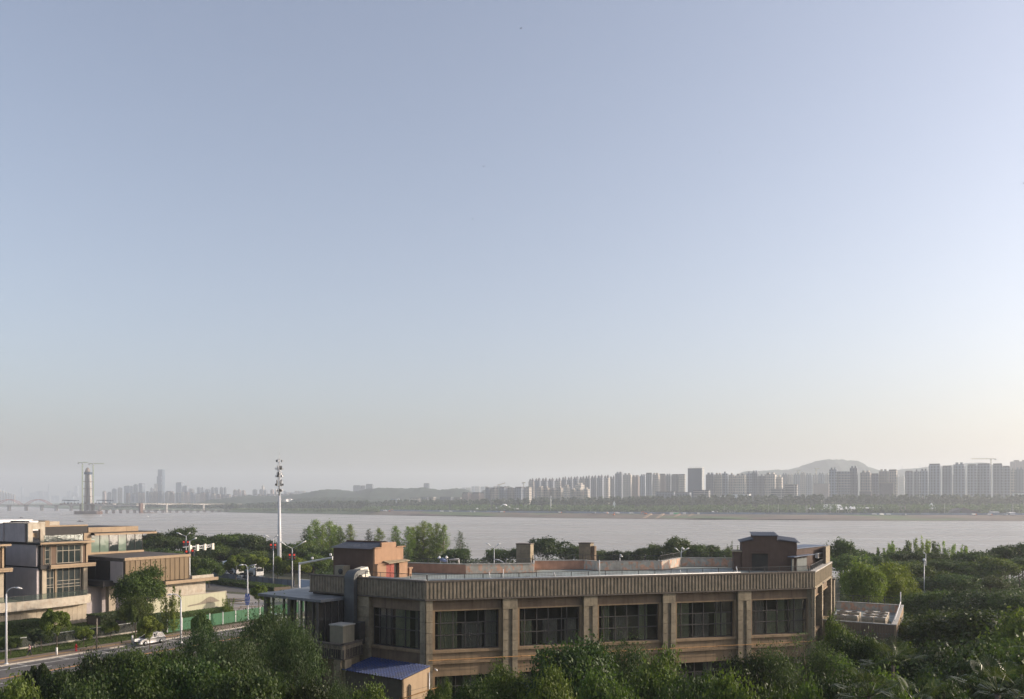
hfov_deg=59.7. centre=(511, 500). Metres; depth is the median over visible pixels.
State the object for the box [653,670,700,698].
tree
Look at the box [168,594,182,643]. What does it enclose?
street lamp
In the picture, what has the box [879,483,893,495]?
unfinished block
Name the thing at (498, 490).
tower crane
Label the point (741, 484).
apartment tower
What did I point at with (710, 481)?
apartment tower
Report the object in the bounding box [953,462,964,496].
apartment tower
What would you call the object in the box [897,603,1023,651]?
tree
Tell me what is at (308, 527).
conifer tree
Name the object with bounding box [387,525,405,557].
conifer tree
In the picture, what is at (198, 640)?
tree
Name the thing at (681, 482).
apartment tower
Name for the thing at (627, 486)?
apartment tower
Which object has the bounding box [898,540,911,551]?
bamboo clump
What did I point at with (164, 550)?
tree
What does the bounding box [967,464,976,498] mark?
apartment tower
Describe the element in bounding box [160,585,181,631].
sapling
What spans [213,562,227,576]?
tree
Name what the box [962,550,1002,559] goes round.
tree
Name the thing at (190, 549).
signal gantry
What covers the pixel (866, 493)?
building
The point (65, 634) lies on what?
lawn
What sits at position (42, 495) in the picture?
city tower
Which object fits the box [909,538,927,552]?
bamboo clump
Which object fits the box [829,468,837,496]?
apartment tower
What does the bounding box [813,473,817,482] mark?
apartment tower
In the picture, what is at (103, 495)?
city tower
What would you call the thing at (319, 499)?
hill
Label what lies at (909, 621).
tree
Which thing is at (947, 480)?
apartment tower
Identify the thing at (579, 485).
apartment tower
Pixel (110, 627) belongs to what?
tree
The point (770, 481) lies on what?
apartment tower
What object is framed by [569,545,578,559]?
tree
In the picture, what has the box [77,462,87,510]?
tower crane
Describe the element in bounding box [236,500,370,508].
forest
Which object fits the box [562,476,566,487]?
apartment tower
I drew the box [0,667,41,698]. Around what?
tree
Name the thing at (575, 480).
apartment tower
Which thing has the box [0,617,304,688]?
road
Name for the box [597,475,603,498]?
apartment tower
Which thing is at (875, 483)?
apartment tower
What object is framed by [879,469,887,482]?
apartment tower
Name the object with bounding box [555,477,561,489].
apartment tower
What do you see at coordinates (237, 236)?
sky
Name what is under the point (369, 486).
apartment slab
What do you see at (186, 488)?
city tower
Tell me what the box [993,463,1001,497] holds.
apartment tower
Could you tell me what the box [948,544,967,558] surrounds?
bamboo clump
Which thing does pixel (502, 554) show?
tree
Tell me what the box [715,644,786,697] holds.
tree
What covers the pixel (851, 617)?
condenser unit
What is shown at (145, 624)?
tree
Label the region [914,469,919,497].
apartment tower
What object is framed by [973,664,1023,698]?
fan palm
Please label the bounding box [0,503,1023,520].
bank
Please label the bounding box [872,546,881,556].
bamboo clump
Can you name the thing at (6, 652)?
street lamp
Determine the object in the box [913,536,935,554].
bamboo clump
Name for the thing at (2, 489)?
city tower
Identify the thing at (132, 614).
tree
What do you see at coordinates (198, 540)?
tree
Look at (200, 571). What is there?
tree
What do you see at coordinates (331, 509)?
grove
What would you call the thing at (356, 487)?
apartment slab
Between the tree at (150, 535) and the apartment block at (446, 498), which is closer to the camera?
the tree at (150, 535)
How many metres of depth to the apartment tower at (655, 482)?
2388.52 m
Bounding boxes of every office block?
[656,492,675,498]
[676,492,691,496]
[693,490,710,497]
[771,489,785,499]
[785,484,797,503]
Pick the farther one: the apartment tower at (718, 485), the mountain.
the mountain
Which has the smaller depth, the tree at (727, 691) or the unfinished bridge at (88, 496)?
the tree at (727, 691)
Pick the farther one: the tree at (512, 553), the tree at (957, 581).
the tree at (512, 553)
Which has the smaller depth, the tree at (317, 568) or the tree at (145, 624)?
the tree at (145, 624)
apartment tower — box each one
[528,478,533,497]
[534,478,540,497]
[537,486,543,500]
[541,478,547,487]
[544,486,549,499]
[548,477,554,489]
[550,488,556,498]
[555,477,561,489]
[557,486,562,500]
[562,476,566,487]
[563,485,569,498]
[567,476,572,489]
[570,488,576,497]
[573,476,578,487]
[575,483,584,498]
[577,488,582,498]
[579,476,584,484]
[584,487,589,497]
[585,476,590,497]
[591,475,596,499]
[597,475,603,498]
[604,475,609,503]
[610,475,614,498]
[615,472,623,499]
[623,473,631,497]
[632,475,639,496]
[640,474,645,495]
[646,473,651,496]
[652,473,659,496]
[660,474,665,491]
[665,474,670,491]
[671,474,678,491]
[679,474,684,491]
[706,473,714,494]
[715,473,721,496]
[722,472,727,494]
[729,473,734,494]
[735,474,746,493]
[746,472,751,496]
[752,470,758,500]
[759,474,764,495]
[764,473,776,495]
[777,475,782,488]
[782,473,787,488]
[788,474,792,483]
[793,473,799,495]
[800,472,805,497]
[806,473,811,497]
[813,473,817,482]
[818,472,824,482]
[825,473,828,482]
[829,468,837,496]
[850,466,857,496]
[860,470,871,491]
[872,473,878,496]
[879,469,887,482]
[888,469,897,495]
[899,475,903,494]
[905,471,912,501]
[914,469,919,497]
[920,469,927,498]
[929,464,940,495]
[942,465,951,495]
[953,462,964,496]
[965,475,966,494]
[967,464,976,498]
[977,463,990,504]
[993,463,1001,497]
[1002,466,1009,500]
[1010,460,1023,492]
[1010,468,1014,495]
[1015,468,1022,492]
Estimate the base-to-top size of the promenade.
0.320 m
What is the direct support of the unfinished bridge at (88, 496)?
in the river water
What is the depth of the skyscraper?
4788.75 m
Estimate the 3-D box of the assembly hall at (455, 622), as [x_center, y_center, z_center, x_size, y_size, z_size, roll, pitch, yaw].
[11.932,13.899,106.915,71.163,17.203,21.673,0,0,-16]
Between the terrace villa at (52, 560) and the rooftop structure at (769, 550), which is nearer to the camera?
the rooftop structure at (769, 550)
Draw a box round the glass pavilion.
[258,586,343,695]
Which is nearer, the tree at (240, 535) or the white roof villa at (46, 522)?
the white roof villa at (46, 522)
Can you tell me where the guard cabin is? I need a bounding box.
[300,579,309,586]
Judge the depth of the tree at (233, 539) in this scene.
301.57 m
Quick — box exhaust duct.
[344,569,367,622]
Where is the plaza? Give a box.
[228,600,304,614]
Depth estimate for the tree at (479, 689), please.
65.78 m
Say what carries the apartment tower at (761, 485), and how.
on the bank
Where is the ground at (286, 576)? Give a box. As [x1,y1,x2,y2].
[4,570,1021,681]
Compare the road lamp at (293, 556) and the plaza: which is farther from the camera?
the road lamp at (293, 556)
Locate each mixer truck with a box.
[222,561,243,573]
[240,566,263,575]
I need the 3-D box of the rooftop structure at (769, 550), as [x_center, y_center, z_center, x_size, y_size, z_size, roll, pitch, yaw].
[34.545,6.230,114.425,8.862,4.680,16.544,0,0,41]
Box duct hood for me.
[355,566,368,576]
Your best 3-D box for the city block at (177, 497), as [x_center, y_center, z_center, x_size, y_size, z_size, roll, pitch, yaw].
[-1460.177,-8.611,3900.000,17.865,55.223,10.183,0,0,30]
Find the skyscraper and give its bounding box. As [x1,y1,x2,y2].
[154,469,164,502]
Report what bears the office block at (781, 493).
on the bank
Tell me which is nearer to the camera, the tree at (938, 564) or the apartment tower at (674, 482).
the tree at (938, 564)
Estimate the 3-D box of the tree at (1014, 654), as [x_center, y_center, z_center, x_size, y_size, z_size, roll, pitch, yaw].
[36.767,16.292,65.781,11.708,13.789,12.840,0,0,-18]
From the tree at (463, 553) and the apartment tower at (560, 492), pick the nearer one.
the tree at (463, 553)
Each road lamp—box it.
[176,532,189,549]
[264,535,277,583]
[278,541,305,587]
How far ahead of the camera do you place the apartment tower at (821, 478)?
2696.06 m
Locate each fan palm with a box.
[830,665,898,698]
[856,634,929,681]
[878,674,946,698]
[946,653,1023,698]
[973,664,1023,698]
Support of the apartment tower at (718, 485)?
on the bank
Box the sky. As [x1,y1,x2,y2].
[0,0,1023,502]
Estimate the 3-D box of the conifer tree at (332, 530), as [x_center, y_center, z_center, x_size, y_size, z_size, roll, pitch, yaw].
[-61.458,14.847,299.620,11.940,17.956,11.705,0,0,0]
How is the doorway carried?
in the rooftop structure at (769, 550)
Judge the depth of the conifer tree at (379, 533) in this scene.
299.76 m
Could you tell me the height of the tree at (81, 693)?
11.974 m
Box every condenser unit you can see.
[833,613,845,620]
[837,610,848,614]
[846,614,858,621]
[849,611,860,621]
[861,615,873,622]
[864,610,876,613]
[874,616,886,623]
[875,613,887,623]
[877,611,888,623]
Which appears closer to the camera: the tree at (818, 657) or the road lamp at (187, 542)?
the tree at (818, 657)
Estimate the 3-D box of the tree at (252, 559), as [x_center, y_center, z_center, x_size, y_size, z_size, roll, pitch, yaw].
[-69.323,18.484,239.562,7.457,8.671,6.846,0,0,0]
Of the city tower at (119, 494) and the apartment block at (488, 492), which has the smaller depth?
the apartment block at (488, 492)
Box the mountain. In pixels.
[728,459,992,496]
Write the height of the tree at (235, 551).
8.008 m
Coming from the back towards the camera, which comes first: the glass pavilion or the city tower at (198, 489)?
the city tower at (198, 489)
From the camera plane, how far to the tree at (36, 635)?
129.50 m
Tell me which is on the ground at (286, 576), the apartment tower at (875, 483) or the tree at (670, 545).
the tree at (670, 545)
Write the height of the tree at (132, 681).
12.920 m
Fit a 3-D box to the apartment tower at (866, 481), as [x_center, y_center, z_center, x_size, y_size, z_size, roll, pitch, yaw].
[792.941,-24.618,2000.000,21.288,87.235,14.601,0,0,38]
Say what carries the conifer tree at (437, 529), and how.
on the ground at (286, 576)
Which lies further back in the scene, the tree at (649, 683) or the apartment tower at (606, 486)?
the apartment tower at (606, 486)
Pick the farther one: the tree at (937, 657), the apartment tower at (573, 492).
the apartment tower at (573, 492)
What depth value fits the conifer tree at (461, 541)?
289.79 m
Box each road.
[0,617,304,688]
[206,583,300,592]
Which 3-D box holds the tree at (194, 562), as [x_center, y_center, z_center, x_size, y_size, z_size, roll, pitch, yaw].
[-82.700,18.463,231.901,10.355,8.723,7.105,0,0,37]
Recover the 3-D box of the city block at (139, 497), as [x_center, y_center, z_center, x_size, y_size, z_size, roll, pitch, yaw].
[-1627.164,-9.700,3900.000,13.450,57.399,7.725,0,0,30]
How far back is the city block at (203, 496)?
3894.95 m
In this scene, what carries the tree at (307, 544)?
on the ground at (286, 576)
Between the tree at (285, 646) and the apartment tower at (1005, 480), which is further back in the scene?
the apartment tower at (1005, 480)
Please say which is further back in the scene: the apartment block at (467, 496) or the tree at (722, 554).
the apartment block at (467, 496)
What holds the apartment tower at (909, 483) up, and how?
on the bank
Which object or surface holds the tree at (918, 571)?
on the ground at (286, 576)
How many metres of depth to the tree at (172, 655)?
73.53 m
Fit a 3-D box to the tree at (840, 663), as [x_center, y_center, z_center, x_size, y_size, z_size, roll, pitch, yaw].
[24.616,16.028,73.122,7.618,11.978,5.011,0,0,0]
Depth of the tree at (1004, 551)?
233.08 m
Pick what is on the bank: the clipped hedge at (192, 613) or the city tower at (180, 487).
the city tower at (180, 487)
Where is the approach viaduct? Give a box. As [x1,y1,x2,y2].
[136,503,212,512]
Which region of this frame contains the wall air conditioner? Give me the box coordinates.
[815,552,822,557]
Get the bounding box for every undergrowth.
[190,554,314,573]
[314,557,659,574]
[839,574,1023,620]
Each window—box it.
[45,546,49,563]
[47,569,53,598]
[56,544,80,563]
[56,567,80,597]
[374,607,420,649]
[435,609,497,649]
[435,674,497,694]
[519,606,578,645]
[522,672,538,680]
[599,604,657,641]
[677,601,731,638]
[678,660,728,682]
[752,599,805,634]
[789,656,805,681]
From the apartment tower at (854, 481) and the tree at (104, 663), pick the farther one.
the apartment tower at (854, 481)
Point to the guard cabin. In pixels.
(305, 582)
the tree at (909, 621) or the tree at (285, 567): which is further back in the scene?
the tree at (285, 567)
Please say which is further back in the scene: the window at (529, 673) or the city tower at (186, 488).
the city tower at (186, 488)
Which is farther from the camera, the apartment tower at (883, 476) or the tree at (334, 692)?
the apartment tower at (883, 476)
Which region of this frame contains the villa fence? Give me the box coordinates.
[0,623,136,651]
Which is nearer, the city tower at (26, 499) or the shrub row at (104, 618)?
the shrub row at (104, 618)
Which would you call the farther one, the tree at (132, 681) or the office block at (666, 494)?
the office block at (666, 494)
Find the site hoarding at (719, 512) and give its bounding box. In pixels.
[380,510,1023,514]
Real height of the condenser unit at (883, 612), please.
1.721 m
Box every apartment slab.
[353,485,360,490]
[366,484,373,488]
[837,471,850,496]
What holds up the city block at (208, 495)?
on the bank
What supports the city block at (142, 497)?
on the bank
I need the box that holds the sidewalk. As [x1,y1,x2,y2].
[0,613,304,664]
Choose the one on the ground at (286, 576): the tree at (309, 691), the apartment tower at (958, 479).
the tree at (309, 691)
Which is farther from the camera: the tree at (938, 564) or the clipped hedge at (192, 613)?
the tree at (938, 564)
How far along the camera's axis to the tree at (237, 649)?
73.53 m
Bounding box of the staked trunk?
[90,619,102,650]
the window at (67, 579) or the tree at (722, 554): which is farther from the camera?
the tree at (722, 554)
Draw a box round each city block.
[126,493,130,503]
[131,493,136,502]
[138,492,140,502]
[141,492,144,502]
[146,491,148,502]
[149,492,152,502]
[153,491,157,502]
[158,491,163,502]
[165,492,169,502]
[170,492,174,502]
[175,493,179,502]
[181,492,183,502]
[185,492,189,503]
[191,492,195,502]
[196,493,199,502]
[201,492,205,501]
[206,492,211,500]
[475,486,479,491]
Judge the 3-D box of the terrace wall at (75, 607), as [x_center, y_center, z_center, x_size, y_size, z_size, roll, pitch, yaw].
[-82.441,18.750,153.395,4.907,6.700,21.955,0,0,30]
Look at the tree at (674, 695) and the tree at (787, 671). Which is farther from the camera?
the tree at (787, 671)
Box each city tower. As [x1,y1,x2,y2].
[1,488,4,502]
[15,496,20,502]
[21,487,23,502]
[23,497,29,502]
[30,493,35,502]
[38,491,45,502]
[46,492,49,502]
[51,496,63,502]
[63,497,76,502]
[67,491,71,496]
[75,486,78,501]
[78,496,101,502]
[102,491,105,502]
[107,492,110,502]
[112,488,116,502]
[118,487,121,502]
[124,486,132,502]
[133,484,137,502]
[139,483,144,492]
[176,482,184,502]
[184,486,189,503]
[197,487,200,501]
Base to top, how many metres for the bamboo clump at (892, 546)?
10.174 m
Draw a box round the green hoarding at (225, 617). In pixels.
[167,601,304,632]
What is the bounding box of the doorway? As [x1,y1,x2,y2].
[752,554,767,570]
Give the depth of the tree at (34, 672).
75.65 m
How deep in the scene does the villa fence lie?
138.53 m
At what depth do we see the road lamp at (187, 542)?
235.86 m
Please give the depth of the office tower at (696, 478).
2043.25 m
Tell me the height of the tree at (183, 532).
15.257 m
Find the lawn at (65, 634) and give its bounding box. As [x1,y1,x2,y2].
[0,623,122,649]
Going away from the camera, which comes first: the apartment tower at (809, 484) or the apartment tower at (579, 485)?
the apartment tower at (579, 485)
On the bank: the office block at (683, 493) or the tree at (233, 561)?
the office block at (683, 493)
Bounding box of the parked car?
[236,575,246,580]
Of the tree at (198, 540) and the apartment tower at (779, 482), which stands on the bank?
the apartment tower at (779, 482)
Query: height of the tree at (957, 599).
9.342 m
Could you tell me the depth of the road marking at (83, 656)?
124.59 m
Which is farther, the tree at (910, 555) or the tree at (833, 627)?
the tree at (910, 555)
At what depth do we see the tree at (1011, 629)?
82.53 m
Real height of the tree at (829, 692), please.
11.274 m
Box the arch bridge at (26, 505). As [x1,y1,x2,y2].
[0,499,138,510]
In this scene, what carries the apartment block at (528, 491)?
on the bank
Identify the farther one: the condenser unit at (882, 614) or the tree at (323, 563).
the tree at (323, 563)
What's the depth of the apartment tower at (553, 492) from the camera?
2195.21 m
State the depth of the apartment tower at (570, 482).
2609.29 m
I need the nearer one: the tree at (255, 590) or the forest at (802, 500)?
the tree at (255, 590)
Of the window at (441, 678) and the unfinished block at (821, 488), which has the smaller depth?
the window at (441, 678)
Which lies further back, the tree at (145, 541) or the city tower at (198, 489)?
the city tower at (198, 489)
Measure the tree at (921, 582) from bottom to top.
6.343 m
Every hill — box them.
[200,487,470,503]
[290,497,386,502]
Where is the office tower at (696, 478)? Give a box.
[688,467,703,496]
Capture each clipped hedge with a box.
[176,606,232,617]
[206,577,290,590]
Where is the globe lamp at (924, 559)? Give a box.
[923,558,925,592]
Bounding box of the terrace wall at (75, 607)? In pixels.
[0,589,90,624]
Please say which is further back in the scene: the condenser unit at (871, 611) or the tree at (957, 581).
the tree at (957, 581)
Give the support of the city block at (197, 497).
on the bank
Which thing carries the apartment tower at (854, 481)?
on the bank
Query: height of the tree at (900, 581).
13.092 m
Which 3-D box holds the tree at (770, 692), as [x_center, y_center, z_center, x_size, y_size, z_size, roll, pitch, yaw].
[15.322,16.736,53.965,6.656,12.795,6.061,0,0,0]
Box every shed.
[342,657,436,698]
[944,508,979,514]
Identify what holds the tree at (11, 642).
on the verge
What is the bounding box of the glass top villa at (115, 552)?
[83,525,217,613]
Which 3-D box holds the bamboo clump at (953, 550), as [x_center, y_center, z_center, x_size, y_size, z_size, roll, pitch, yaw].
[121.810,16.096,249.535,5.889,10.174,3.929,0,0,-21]
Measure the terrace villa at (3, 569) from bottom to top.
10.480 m
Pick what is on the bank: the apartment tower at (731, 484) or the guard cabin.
the apartment tower at (731, 484)
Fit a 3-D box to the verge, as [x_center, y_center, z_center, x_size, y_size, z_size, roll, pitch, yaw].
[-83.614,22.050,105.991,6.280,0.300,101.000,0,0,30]
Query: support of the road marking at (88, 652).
on the road at (60, 663)
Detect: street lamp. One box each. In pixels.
[4,587,21,663]
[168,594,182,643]
[239,564,255,620]
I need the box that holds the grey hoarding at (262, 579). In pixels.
[212,572,294,586]
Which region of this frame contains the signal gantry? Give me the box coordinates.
[182,537,213,555]
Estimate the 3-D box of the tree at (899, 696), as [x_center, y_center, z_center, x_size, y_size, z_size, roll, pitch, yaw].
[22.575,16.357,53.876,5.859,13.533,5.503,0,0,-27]
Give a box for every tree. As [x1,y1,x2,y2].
[0,638,22,654]
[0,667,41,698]
[21,663,53,693]
[25,628,53,650]
[33,657,103,698]
[39,608,71,654]
[50,670,146,698]
[66,644,121,684]
[73,626,94,644]
[90,645,187,698]
[95,640,150,676]
[101,621,119,638]
[108,560,168,607]
[113,593,157,637]
[125,605,140,642]
[136,616,163,649]
[139,641,197,671]
[139,649,237,698]
[143,529,166,544]
[143,538,160,549]
[144,535,181,551]
[144,548,171,552]
[165,525,196,548]
[167,608,234,665]
[170,550,183,553]
[178,536,210,553]
[185,653,301,698]
[190,550,211,559]
[190,556,201,573]
[190,612,213,634]
[191,622,267,683]
[192,568,211,583]
[194,556,223,587]
[195,533,233,547]
[204,544,231,561]
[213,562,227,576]
[216,533,240,559]
[221,532,246,548]
[224,554,247,578]
[227,547,252,556]
[230,585,294,692]
[235,533,268,556]
[240,550,271,561]
[240,554,268,575]
[249,585,267,605]
[252,539,276,554]
[255,601,335,695]
[264,553,297,562]
[266,556,285,578]
[269,544,298,553]
[277,556,311,579]
[280,670,337,698]
[283,538,316,554]
[296,545,325,557]
[299,529,311,555]
[302,552,331,573]
[305,519,322,546]
[306,525,316,543]
[312,562,332,573]
[314,524,332,549]
[315,549,332,572]
[318,518,341,549]
[323,665,353,698]
[334,526,346,545]
[342,524,357,543]
[344,673,392,698]
[364,529,374,545]
[373,528,384,546]
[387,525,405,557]
[399,526,422,561]
[403,526,418,557]
[410,525,426,559]
[412,520,432,562]
[423,677,452,698]
[425,521,445,562]
[425,523,435,559]
[432,524,450,560]
[440,546,471,562]
[448,669,497,698]
[453,530,470,562]
[476,656,531,698]
[481,547,509,561]
[508,547,515,560]
[517,654,577,698]
[519,629,623,697]
[529,535,574,559]
[558,545,576,559]
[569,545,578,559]
[573,656,639,698]
[590,618,651,691]
[596,549,607,560]
[602,549,627,560]
[620,549,643,560]
[625,641,685,698]
[632,547,653,560]
[646,542,670,560]
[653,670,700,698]
[659,535,691,558]
[668,662,732,698]
[685,544,710,557]
[694,657,767,698]
[699,544,719,557]
[713,547,729,557]
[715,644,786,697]
[749,630,823,697]
[753,677,792,698]
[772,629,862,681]
[783,666,823,698]
[794,631,857,686]
[810,665,869,698]
[816,608,861,675]
[823,625,894,691]
[826,536,862,574]
[830,553,878,581]
[837,557,890,603]
[853,639,916,692]
[853,660,919,698]
[855,547,875,556]
[863,554,897,568]
[875,635,982,698]
[877,559,923,603]
[879,551,906,561]
[886,589,953,620]
[889,550,929,563]
[889,606,965,650]
[891,559,923,572]
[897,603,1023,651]
[898,616,916,651]
[900,665,980,698]
[903,563,952,580]
[903,626,1023,698]
[912,576,951,593]
[920,551,950,564]
[925,588,1004,617]
[926,558,969,575]
[926,573,984,594]
[948,549,999,563]
[952,561,1005,589]
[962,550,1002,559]
[965,574,1013,591]
[969,555,1023,590]
[978,588,1023,614]
[978,600,1023,648]
[985,544,1023,577]
[1003,542,1023,580]
[1006,556,1023,588]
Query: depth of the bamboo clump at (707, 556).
239.47 m
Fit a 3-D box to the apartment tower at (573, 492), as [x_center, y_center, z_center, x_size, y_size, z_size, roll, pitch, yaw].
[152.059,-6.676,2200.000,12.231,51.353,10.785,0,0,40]
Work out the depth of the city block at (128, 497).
3895.84 m
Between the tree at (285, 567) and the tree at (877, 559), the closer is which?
the tree at (877, 559)
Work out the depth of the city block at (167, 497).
3895.66 m
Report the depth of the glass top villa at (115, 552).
173.04 m
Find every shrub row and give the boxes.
[0,618,43,636]
[86,610,123,625]
[115,612,176,631]
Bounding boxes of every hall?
[309,542,835,698]
[845,506,856,512]
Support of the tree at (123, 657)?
on the ground at (286, 576)
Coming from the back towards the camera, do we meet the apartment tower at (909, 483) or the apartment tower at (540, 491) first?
the apartment tower at (540, 491)
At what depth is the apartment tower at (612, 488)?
2675.31 m
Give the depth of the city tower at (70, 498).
8566.68 m
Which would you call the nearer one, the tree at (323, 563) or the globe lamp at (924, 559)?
the globe lamp at (924, 559)
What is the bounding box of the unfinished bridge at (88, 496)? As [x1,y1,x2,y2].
[60,467,112,513]
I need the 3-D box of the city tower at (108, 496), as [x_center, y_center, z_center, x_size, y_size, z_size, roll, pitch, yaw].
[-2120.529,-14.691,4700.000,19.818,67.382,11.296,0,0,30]
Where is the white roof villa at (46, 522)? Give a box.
[0,519,59,538]
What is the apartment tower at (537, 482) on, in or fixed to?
on the bank
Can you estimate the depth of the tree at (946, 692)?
57.58 m
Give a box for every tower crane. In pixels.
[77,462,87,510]
[88,463,103,504]
[482,486,512,498]
[971,458,995,485]
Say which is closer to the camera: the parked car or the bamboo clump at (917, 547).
the parked car
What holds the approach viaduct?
in the river water
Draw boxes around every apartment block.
[410,498,421,501]
[440,497,452,501]
[462,492,471,503]
[472,492,483,501]
[485,487,490,502]
[491,488,497,501]
[499,487,507,499]
[508,488,514,499]
[514,487,524,501]
[525,487,531,503]
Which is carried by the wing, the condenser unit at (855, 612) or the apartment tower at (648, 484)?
the condenser unit at (855, 612)
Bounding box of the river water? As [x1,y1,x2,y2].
[0,507,1023,580]
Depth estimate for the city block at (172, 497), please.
3895.72 m
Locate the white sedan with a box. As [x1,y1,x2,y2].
[133,631,165,645]
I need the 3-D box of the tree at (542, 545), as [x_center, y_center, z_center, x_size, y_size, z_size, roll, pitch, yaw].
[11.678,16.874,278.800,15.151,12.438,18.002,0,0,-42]
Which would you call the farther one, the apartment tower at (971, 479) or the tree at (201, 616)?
the apartment tower at (971, 479)
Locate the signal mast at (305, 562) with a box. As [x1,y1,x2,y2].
[298,553,332,624]
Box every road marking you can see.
[1,629,231,666]
[4,630,241,669]
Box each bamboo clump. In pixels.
[700,549,712,557]
[725,541,738,557]
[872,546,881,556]
[882,540,894,555]
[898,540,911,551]
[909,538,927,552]
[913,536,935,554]
[922,540,938,558]
[938,541,955,555]
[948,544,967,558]
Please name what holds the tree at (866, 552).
on the ground at (286, 576)
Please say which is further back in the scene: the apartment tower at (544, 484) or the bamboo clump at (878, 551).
the apartment tower at (544, 484)
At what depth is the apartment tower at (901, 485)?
3295.67 m
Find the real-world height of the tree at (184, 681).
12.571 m
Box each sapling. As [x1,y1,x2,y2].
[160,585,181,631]
[222,595,234,611]
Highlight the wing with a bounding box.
[822,592,903,671]
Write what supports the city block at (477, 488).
on the bank
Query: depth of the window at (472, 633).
92.19 m
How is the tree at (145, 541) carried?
on the ground at (286, 576)
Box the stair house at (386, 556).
[332,540,412,577]
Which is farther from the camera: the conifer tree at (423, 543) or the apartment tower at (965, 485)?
the apartment tower at (965, 485)
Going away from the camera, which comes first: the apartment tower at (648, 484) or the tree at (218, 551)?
the tree at (218, 551)
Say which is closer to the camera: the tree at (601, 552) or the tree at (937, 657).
the tree at (937, 657)
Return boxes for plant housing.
[329,621,364,643]
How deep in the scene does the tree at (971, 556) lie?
227.04 m
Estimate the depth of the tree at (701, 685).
63.38 m
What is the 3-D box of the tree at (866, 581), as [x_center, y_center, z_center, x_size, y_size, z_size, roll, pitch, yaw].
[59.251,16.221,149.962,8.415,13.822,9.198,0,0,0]
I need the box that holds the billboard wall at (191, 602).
[148,591,226,612]
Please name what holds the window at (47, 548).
in the terrace villa at (52, 560)
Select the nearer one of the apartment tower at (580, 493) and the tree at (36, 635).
the tree at (36, 635)
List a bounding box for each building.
[732,494,750,498]
[860,492,871,495]
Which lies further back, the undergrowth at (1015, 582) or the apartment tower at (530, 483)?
the apartment tower at (530, 483)
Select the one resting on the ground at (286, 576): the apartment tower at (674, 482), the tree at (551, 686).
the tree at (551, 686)
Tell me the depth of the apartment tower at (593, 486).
2699.21 m
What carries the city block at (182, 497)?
on the bank
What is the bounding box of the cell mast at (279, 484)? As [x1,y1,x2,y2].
[275,455,283,575]
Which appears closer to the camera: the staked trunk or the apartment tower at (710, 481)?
the staked trunk
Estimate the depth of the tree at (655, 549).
260.51 m
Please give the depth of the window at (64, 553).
160.98 m
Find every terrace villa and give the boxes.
[0,522,95,600]
[0,544,12,602]
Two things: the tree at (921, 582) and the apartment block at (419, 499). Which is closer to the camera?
the tree at (921, 582)
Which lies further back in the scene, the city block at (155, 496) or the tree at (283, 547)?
the city block at (155, 496)
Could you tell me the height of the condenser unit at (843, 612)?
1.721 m
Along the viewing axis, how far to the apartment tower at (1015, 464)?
2690.46 m
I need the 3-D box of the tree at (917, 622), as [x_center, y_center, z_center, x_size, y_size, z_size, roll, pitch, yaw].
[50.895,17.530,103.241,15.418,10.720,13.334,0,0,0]
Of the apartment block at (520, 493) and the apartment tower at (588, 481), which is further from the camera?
the apartment tower at (588, 481)
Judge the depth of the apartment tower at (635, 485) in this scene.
2533.27 m
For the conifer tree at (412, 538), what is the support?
on the ground at (286, 576)
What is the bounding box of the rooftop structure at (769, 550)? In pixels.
[731,532,829,570]
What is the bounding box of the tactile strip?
[0,634,179,662]
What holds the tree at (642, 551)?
on the ground at (286, 576)
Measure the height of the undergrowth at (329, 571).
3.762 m
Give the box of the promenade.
[206,592,297,602]
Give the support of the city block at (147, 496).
on the bank
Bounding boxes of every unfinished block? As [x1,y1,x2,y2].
[813,483,828,503]
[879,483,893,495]
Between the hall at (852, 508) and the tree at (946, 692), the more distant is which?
the hall at (852, 508)
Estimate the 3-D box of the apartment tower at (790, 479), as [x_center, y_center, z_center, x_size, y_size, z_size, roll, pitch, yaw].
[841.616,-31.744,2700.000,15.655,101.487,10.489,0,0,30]
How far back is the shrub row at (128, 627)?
149.49 m
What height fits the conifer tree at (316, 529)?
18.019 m
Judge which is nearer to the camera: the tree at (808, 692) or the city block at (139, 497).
the tree at (808, 692)
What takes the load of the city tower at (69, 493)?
on the bank
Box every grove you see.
[230,508,379,511]
[361,503,1023,513]
[380,509,1023,513]
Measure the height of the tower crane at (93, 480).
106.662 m
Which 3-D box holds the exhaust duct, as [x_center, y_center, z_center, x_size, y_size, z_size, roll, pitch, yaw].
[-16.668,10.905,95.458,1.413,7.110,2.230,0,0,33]
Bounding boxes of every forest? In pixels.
[97,502,239,508]
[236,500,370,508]
[369,493,1023,510]
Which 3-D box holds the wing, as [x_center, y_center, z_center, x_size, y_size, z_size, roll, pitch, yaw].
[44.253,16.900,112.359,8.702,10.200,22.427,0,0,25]
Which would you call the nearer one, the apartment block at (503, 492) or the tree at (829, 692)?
the tree at (829, 692)
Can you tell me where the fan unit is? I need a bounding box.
[335,565,349,575]
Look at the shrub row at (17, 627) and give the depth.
146.07 m
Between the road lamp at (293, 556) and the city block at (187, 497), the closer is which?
the road lamp at (293, 556)
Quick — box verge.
[0,630,171,659]
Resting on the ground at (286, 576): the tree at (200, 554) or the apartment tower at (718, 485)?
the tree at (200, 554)
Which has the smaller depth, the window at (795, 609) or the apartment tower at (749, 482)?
the window at (795, 609)
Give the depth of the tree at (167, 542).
297.67 m
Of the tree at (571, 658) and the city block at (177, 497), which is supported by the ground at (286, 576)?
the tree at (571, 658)
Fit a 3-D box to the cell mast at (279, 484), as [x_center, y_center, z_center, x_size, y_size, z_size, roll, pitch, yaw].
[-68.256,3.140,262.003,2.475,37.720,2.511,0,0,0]

